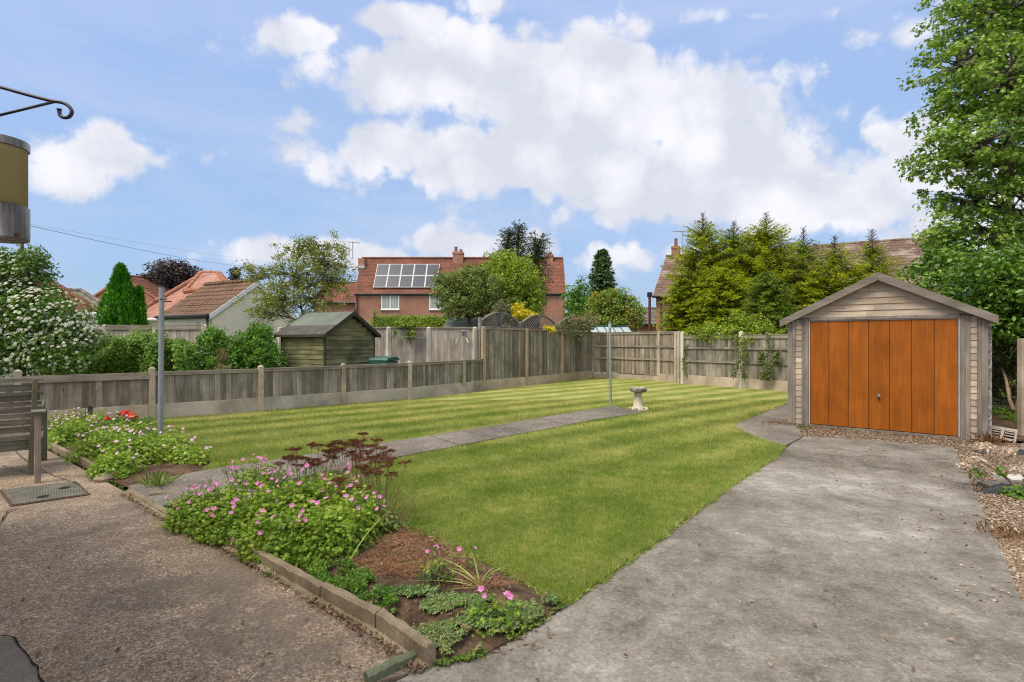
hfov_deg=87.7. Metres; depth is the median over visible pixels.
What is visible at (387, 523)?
grey leaved plant
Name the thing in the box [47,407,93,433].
geranium clump
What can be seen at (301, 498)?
geranium clump
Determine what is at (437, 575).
twiggy plant
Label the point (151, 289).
gable house
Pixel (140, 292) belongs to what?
thuja tree
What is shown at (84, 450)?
geranium clump
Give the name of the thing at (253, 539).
geranium clump
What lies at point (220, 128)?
sky
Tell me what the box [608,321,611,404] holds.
clothes post
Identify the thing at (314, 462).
dried stonecrop
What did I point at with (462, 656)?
joint weeds
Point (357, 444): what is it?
dried stonecrop
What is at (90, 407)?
slate marker
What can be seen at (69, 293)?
red roof bungalow
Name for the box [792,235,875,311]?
cypress tree
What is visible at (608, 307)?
round tree
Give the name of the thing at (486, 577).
iris plant
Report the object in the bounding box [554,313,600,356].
climber bush
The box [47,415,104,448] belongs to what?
geranium clump
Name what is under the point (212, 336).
green shrub
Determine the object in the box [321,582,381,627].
kerb stone
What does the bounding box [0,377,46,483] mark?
garden bench
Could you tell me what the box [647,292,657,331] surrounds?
telegraph pole
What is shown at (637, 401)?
birdbath
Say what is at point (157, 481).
grass tuft
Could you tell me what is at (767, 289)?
cypress shrub
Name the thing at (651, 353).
back fence
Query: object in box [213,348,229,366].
dead patch
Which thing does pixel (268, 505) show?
geranium clump
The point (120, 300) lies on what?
thuja tree
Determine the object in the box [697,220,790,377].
cypress tree
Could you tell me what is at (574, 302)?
field tree
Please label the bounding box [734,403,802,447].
garage path
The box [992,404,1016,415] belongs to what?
weeds
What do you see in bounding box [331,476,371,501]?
dried stonecrop
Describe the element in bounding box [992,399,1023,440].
shaded soil
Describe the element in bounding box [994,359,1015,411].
branch
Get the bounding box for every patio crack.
[0,635,44,681]
[3,465,80,475]
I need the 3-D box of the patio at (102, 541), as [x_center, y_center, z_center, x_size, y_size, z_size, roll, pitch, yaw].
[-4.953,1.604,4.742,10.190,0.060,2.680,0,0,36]
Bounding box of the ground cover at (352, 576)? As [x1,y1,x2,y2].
[300,556,398,607]
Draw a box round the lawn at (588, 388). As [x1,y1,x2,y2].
[149,378,787,608]
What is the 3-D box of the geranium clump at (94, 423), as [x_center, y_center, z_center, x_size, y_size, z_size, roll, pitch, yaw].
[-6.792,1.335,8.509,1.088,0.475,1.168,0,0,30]
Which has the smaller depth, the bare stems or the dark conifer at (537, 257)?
the bare stems
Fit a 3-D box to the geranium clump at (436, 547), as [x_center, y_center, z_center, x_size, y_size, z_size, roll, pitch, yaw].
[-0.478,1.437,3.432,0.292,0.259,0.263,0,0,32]
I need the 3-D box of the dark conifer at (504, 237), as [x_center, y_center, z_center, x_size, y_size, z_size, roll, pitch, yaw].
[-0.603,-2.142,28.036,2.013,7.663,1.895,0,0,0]
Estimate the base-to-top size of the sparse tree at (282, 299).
5.710 m
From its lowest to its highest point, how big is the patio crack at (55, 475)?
0.001 m
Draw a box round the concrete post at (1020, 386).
[1017,339,1023,435]
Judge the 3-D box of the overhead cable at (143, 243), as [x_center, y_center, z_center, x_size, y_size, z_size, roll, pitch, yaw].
[-13.560,-6.355,41.000,0.004,6.894,58.045,0,0,-2]
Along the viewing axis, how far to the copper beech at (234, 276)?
39.75 m
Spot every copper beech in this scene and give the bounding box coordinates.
[134,257,202,289]
[226,267,242,279]
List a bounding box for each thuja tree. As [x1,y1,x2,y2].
[93,262,147,324]
[133,284,150,324]
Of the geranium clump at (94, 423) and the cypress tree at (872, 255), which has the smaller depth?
the geranium clump at (94, 423)
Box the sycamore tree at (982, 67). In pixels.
[893,0,1023,259]
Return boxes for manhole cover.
[0,481,90,506]
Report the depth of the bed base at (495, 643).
3.08 m
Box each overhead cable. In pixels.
[32,224,357,269]
[32,226,267,266]
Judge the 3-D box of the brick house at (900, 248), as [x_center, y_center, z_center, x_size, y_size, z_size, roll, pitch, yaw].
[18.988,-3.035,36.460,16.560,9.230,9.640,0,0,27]
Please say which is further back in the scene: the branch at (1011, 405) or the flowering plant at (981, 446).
the branch at (1011, 405)
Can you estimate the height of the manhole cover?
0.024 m
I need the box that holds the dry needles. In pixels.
[352,526,522,592]
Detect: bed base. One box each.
[339,472,562,664]
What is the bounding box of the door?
[810,318,957,435]
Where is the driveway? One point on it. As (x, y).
(773, 517)
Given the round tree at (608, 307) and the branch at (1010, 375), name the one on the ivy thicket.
the branch at (1010, 375)
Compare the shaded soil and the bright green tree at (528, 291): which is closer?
the shaded soil
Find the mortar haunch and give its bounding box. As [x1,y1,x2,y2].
[124,491,427,672]
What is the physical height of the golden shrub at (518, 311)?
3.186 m
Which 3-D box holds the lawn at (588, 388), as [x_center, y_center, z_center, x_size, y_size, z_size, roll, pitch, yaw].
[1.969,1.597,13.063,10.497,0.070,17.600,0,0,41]
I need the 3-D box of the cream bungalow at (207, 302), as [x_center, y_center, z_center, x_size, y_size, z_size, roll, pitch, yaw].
[-11.831,-0.492,22.427,3.550,4.145,4.220,0,0,29]
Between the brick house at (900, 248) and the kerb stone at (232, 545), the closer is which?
the kerb stone at (232, 545)
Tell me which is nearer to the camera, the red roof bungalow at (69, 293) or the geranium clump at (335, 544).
the geranium clump at (335, 544)
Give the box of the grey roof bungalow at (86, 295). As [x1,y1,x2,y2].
[68,288,100,317]
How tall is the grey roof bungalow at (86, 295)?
5.220 m
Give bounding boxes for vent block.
[992,425,1017,442]
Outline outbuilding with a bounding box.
[443,316,477,358]
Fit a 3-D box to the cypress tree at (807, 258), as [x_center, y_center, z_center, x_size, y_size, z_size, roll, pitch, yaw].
[12.022,-1.525,21.946,4.205,6.409,4.248,0,0,0]
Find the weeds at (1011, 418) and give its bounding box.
[1002,410,1016,421]
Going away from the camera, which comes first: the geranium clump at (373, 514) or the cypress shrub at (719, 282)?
the geranium clump at (373, 514)
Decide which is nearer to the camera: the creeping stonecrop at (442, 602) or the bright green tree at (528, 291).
the creeping stonecrop at (442, 602)
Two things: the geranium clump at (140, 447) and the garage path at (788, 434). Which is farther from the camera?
the garage path at (788, 434)
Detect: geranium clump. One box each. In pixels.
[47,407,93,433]
[47,410,117,442]
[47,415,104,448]
[58,425,138,463]
[81,413,167,446]
[84,446,147,479]
[87,427,176,466]
[131,425,195,458]
[153,483,216,528]
[161,498,201,532]
[164,438,215,464]
[181,476,253,541]
[194,497,250,545]
[218,453,295,505]
[224,477,301,545]
[230,508,288,562]
[257,499,329,566]
[266,463,339,522]
[288,491,376,568]
[300,459,367,513]
[324,474,395,541]
[416,540,461,577]
[455,583,533,637]
[460,546,485,571]
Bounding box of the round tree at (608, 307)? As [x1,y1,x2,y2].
[579,286,647,331]
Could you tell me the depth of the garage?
9.13 m
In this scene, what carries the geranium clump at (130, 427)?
on the flower bed at (175, 469)
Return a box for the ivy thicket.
[992,324,1023,414]
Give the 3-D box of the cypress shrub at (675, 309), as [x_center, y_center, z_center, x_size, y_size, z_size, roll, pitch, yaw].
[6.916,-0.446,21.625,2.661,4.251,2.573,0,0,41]
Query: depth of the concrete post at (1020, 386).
8.88 m
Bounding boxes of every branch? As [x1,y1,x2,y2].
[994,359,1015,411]
[1007,361,1013,400]
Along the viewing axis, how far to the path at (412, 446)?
7.67 m
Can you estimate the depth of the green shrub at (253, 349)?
13.86 m
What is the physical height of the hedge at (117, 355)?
2.027 m
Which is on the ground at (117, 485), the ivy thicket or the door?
the ivy thicket
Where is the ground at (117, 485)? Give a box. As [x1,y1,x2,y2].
[47,371,1023,611]
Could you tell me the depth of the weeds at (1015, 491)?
5.43 m
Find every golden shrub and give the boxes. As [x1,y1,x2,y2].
[511,302,538,320]
[543,325,556,332]
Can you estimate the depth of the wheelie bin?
14.65 m
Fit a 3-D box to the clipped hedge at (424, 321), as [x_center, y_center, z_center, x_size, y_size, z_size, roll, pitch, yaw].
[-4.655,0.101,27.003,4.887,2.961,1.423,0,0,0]
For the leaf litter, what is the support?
on the driveway
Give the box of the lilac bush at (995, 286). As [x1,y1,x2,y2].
[895,239,1023,346]
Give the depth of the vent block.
8.52 m
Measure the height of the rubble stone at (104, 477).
0.090 m
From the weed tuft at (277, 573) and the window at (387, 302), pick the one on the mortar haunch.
the weed tuft at (277, 573)
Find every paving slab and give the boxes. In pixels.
[976,480,1023,487]
[993,473,1023,479]
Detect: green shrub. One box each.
[194,322,241,369]
[221,322,288,368]
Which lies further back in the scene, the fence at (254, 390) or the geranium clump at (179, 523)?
the fence at (254, 390)
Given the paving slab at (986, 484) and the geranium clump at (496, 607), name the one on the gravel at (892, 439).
the paving slab at (986, 484)
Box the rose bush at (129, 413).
[103,410,157,436]
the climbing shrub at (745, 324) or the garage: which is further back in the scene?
the climbing shrub at (745, 324)
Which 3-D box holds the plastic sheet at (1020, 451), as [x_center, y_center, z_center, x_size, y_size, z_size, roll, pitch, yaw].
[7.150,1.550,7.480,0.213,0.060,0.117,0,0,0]
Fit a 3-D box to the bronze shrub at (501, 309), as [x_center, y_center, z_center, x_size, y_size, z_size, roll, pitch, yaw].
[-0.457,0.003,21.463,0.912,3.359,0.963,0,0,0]
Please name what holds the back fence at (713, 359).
on the lawn at (588, 388)
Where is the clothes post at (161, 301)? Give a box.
[153,285,171,441]
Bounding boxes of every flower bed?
[47,423,206,486]
[172,472,560,665]
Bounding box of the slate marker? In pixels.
[88,405,92,414]
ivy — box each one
[681,340,688,376]
[730,333,749,382]
[757,330,781,380]
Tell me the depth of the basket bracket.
1.62 m
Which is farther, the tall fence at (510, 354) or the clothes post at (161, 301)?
the tall fence at (510, 354)
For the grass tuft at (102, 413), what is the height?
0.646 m
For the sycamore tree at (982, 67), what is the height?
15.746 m
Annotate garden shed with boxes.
[274,309,380,395]
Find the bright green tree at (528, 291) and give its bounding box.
[479,248,548,326]
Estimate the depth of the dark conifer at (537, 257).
27.71 m
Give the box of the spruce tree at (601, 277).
[586,248,617,325]
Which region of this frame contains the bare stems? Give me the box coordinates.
[362,479,415,532]
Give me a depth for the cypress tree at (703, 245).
21.66 m
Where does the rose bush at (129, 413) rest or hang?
on the flower bed at (175, 469)
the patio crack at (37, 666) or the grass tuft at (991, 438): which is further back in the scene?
the grass tuft at (991, 438)
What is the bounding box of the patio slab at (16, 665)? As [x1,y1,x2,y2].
[0,638,40,681]
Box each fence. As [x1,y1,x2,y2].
[0,358,483,427]
[10,324,206,375]
[277,327,476,386]
[481,326,593,389]
[594,331,676,382]
[677,331,787,391]
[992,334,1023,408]
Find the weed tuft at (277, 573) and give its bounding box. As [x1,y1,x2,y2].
[256,568,279,578]
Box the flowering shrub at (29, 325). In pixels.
[0,244,108,376]
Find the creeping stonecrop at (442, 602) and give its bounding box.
[373,582,558,654]
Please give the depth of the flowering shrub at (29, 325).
11.30 m
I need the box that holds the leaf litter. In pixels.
[12,419,1023,681]
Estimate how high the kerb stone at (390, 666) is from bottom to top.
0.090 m
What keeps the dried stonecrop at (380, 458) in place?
on the flower bed at (415, 615)
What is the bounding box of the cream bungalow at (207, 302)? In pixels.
[154,278,297,358]
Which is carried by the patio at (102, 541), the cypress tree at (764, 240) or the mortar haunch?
the mortar haunch
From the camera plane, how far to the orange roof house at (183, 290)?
31.19 m
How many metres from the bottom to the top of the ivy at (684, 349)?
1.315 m
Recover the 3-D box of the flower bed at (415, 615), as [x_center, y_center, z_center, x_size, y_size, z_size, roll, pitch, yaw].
[-1.153,1.533,4.479,3.984,0.090,1.994,0,0,40]
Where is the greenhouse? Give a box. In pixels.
[587,326,631,373]
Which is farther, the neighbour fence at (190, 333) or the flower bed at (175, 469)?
the neighbour fence at (190, 333)
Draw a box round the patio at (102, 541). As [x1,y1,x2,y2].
[0,450,426,681]
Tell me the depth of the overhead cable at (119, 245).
16.43 m
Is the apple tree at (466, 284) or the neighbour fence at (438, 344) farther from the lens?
the apple tree at (466, 284)
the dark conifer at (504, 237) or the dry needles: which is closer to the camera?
the dry needles
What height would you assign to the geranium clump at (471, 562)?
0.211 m
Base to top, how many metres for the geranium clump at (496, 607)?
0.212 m
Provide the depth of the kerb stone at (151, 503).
5.12 m
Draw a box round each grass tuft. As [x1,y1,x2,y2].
[68,406,110,425]
[135,468,183,487]
[959,518,1023,544]
[968,430,1013,445]
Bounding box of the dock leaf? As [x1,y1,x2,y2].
[227,529,244,533]
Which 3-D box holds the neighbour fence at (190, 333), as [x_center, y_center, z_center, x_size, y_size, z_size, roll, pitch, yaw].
[-12.587,0.590,16.368,6.908,2.180,0.446,0,0,9]
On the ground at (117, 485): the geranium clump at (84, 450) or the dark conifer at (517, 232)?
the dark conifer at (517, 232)
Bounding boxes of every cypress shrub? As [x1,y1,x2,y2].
[652,278,705,334]
[680,267,753,333]
[730,271,801,334]
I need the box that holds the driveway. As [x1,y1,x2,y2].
[396,436,1023,681]
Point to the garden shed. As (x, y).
(326, 339)
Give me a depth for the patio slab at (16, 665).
2.57 m
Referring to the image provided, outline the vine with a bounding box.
[392,321,419,343]
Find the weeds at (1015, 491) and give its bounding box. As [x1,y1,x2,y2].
[998,484,1023,499]
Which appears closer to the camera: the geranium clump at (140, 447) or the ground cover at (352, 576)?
the ground cover at (352, 576)
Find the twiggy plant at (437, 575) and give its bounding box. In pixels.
[416,560,455,587]
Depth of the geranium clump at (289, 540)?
3.76 m
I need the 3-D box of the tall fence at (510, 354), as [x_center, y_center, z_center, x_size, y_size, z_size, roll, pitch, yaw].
[1.289,0.605,19.852,0.255,2.150,7.224,0,0,38]
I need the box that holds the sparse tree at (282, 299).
[231,228,361,327]
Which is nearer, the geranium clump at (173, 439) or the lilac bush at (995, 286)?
the geranium clump at (173, 439)
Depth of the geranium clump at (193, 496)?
4.53 m
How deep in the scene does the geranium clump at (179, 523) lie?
4.39 m
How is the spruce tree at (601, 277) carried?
on the ground at (117, 485)
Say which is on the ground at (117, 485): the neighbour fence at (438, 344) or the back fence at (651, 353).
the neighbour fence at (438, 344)
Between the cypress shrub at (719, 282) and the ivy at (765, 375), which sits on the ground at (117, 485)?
the cypress shrub at (719, 282)
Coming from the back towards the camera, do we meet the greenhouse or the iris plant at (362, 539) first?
the greenhouse
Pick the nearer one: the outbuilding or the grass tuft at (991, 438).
the grass tuft at (991, 438)
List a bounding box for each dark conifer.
[492,227,515,309]
[503,219,529,326]
[514,230,553,311]
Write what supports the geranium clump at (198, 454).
on the flower bed at (175, 469)
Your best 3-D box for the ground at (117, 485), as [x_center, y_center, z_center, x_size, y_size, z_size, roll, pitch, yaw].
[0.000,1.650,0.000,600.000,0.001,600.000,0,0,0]
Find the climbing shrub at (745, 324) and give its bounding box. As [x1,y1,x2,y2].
[683,298,793,346]
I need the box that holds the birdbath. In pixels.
[629,387,648,410]
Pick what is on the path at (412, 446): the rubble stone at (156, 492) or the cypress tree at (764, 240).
the rubble stone at (156, 492)
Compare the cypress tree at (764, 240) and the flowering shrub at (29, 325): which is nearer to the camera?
the flowering shrub at (29, 325)
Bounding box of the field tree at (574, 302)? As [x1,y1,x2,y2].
[559,275,592,323]
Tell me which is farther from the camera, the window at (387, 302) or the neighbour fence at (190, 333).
the window at (387, 302)
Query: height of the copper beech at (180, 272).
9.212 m
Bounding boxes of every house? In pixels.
[93,275,171,303]
[145,270,227,334]
[313,282,356,312]
[354,247,565,329]
[620,307,655,331]
[652,236,962,329]
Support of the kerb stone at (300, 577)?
on the patio at (102, 541)
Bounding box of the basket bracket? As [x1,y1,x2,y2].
[0,85,73,118]
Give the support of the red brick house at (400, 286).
on the ground at (117, 485)
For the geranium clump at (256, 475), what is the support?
on the flower bed at (415, 615)
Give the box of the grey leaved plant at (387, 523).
[371,499,406,532]
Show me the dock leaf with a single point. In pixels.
(235, 531)
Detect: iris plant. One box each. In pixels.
[347,510,389,559]
[410,551,511,590]
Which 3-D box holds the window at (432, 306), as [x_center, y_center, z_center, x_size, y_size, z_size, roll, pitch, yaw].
[-5.359,-2.810,38.750,1.390,1.142,0.100,0,0,0]
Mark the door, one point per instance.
(891, 375)
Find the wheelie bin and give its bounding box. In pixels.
[368,356,399,389]
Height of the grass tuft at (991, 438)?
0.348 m
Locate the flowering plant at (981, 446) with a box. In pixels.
[954,441,1023,486]
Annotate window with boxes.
[380,296,399,309]
[429,296,441,309]
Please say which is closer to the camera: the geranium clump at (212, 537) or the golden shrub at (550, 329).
the geranium clump at (212, 537)
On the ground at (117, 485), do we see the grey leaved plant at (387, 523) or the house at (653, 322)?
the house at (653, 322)
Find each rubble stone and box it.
[93,473,112,482]
[149,490,174,495]
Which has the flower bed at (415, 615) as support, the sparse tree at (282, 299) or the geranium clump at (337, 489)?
the geranium clump at (337, 489)
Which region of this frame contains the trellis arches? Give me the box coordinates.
[478,312,590,358]
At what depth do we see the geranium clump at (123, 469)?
6.13 m
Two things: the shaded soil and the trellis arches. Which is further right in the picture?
the shaded soil
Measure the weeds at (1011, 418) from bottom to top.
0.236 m
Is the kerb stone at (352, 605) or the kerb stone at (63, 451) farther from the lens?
the kerb stone at (63, 451)
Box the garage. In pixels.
[780,272,998,440]
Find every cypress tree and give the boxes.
[657,212,744,375]
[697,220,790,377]
[723,212,826,333]
[770,226,843,314]
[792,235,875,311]
[828,229,933,289]
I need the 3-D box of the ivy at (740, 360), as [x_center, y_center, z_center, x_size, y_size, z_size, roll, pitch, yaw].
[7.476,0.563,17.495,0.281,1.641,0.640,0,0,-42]
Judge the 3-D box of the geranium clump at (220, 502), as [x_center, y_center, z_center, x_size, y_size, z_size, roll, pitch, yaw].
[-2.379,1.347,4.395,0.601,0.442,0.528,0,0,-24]
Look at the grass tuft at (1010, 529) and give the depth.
4.27 m
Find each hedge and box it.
[30,324,203,375]
[370,314,459,326]
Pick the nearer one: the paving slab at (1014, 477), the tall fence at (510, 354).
the paving slab at (1014, 477)
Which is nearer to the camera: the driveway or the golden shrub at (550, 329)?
the driveway
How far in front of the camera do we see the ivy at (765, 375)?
16.69 m
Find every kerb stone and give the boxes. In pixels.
[47,441,116,483]
[127,489,168,515]
[170,509,235,547]
[235,538,322,597]
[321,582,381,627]
[364,650,416,681]
[376,608,435,668]
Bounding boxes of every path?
[128,406,642,508]
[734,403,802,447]
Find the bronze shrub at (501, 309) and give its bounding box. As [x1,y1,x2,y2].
[490,299,510,318]
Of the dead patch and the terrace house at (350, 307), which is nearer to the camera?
the dead patch
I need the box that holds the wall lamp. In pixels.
[0,134,29,243]
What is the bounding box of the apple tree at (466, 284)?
[427,262,520,325]
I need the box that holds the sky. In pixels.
[0,0,1023,330]
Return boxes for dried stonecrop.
[273,441,340,492]
[325,432,388,502]
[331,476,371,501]
[349,445,411,518]
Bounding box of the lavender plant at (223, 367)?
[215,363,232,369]
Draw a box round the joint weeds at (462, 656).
[47,449,565,668]
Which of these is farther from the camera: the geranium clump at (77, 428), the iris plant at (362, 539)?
the geranium clump at (77, 428)

